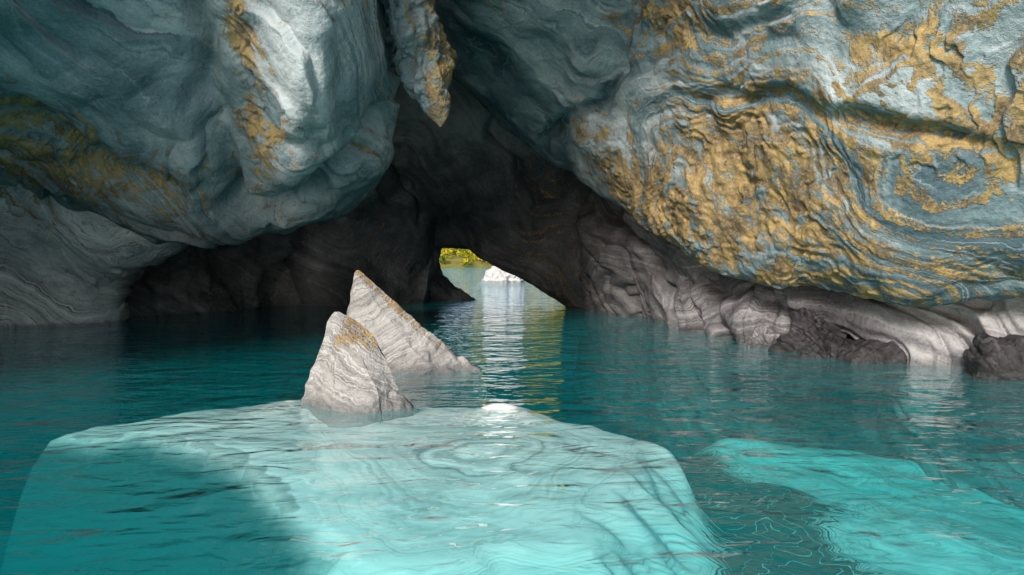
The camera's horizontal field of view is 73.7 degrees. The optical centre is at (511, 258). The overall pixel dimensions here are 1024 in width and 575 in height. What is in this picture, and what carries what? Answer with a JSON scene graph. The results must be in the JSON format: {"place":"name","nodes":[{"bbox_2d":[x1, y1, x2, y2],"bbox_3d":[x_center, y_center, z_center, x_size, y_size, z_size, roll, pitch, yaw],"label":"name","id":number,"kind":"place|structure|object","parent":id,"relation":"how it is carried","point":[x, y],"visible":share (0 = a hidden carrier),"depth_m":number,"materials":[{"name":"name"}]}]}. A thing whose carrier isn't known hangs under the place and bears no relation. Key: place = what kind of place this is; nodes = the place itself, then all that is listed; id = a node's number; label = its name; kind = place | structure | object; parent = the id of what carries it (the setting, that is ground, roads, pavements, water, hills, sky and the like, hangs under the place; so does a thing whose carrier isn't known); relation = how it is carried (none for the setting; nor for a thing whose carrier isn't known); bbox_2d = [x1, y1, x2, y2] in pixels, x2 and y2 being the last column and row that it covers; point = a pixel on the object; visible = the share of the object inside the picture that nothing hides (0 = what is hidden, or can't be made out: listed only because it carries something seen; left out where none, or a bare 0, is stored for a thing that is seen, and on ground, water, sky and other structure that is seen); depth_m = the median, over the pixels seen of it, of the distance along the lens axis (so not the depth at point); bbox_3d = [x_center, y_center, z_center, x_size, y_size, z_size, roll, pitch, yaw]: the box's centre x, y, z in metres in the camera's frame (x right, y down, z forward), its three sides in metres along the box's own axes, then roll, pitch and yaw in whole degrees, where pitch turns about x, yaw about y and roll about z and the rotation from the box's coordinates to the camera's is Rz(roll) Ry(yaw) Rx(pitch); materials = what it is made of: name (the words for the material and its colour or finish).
{"place":"outdoors","nodes":[
{"label":"outdoors","id":0,"kind":"place"},
{"bbox_2d":[0,163,393,472],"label":"recess wall","id":1,"kind":"structure","parent":0,"point":[253,274],"depth_m":18.81,"materials":[{"name":"stone"}]},
{"bbox_2d":[0,0,400,248],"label":"overhang","id":2,"kind":"object","parent":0,"point":[212,124],"visible":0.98,"depth_m":10.16,"materials":[{"name":"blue stone"}]},
{"bbox_2d":[380,0,456,126],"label":"hanging fin","id":3,"kind":"object","parent":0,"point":[422,56],"visible":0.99,"depth_m":10.71,"materials":[{"name":"grey stone"}]},
{"bbox_2d":[439,248,572,315],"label":"hill","id":4,"kind":"structure","parent":0,"point":[454,261],"depth_m":113.87,"materials":[{"name":"green plant"}]},
{"bbox_2d":[439,248,486,264],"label":"shrubbery","id":5,"kind":"object","parent":4,"relation":"on","point":[461,252],"visible":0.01,"depth_m":123.09,"materials":[{"name":"yellow plant"}]},
{"bbox_2d":[0,380,1023,574],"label":"lake bed","id":6,"kind":"object","parent":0,"point":[546,543],"visible":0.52,"depth_m":6.09,"materials":[{"name":"stone"}]},
{"bbox_2d":[0,183,188,449],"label":"foot wall","id":7,"kind":"structure","parent":6,"relation":"on","point":[61,266],"depth_m":14.45,"materials":[{"name":"stone"}]},
{"bbox_2d":[0,267,1023,568],"bbox_3d":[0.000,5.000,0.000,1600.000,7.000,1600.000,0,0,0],"label":"water","id":8,"kind":"structure","parent":0,"point":[10,335],"depth_m":8.89,"materials":[{"name":"teal liquid"}]},
{"bbox_2d":[301,312,413,427],"bbox_3d":[-1.624,1.688,6.956,1.502,2.267,1.726,0,0,-42],"label":"rock spire","id":9,"kind":"object","parent":8,"relation":"in","point":[350,372],"visible":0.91,"depth_m":6.85,"materials":[{"name":"stone"}]},
{"bbox_2d":[346,270,487,407],"bbox_3d":[-1.424,1.591,9.230,2.355,2.860,1.719,0,0,-31],"label":"rock spire","id":10,"kind":"object","parent":8,"relation":"in","point":[407,342],"visible":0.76,"depth_m":9.10,"materials":[{"name":"stone"}]},
{"bbox_2d":[283,67,591,333],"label":"arch wall","id":11,"kind":"structure","parent":8,"relation":"in","point":[474,176],"depth_m":20.36,"materials":[{"name":"stone"}]},
{"bbox_2d":[424,262,496,344],"bbox_3d":[-2.624,1.054,24.407,3.881,3.918,1.978,0,0,-22],"label":"arch foot","id":12,"kind":"object","parent":8,"relation":"in","point":[443,287],"visible":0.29,"depth_m":24.11},
{"bbox_2d":[470,266,523,307],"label":"pale boulder","id":13,"kind":"object","parent":8,"relation":"in","point":[494,274],"visible":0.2,"depth_m":43.05,"materials":[{"name":"white stone"}]},
{"bbox_2d":[714,324,786,374],"bbox_3d":[4.217,1.575,11.829,1.375,0.821,1.074,0,0,0],"label":"boulder","id":14,"kind":"object","parent":8,"relation":"in","point":[764,335],"visible":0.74,"depth_m":11.63,"materials":[{"name":"grey stone"}]},
{"bbox_2d":[572,190,1023,509],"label":"foot wall","id":15,"kind":"structure","parent":8,"relation":"in","point":[629,267],"depth_m":12.36,"materials":[{"name":"grey stone"}]},
{"bbox_2d":[753,307,860,413],"bbox_3d":[4.797,1.572,10.965,1.494,1.623,1.542,0,0,37],"label":"boulder","id":16,"kind":"object","parent":8,"relation":"in","point":[809,331],"visible":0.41,"depth_m":10.84,"materials":[{"name":"stone"}]},
{"bbox_2d":[763,334,908,399],"bbox_3d":[4.953,1.596,10.036,2.432,0.843,1.524,0,0,0],"label":"boulder","id":17,"kind":"object","parent":8,"relation":"in","point":[872,352],"visible":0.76,"depth_m":9.84,"materials":[{"name":"stone"}]},
{"bbox_2d":[933,333,1023,444],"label":"boulder","id":18,"kind":"object","parent":8,"relation":"in","point":[986,356],"visible":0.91,"depth_m":8.42,"materials":[{"name":"stone"}]},
{"bbox_2d":[450,315,587,385],"bbox_3d":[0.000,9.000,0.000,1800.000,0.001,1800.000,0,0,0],"label":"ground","id":19,"kind":"structure","parent":0,"point":[522,364],"depth_m":61.95,"materials":[{"name":"teal liquid"}]},
{"bbox_2d":[434,0,1023,306],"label":"overhang","id":20,"kind":"object","parent":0,"point":[868,149],"visible":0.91,"depth_m":9.57,"materials":[{"name":"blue stone"}]}
]}

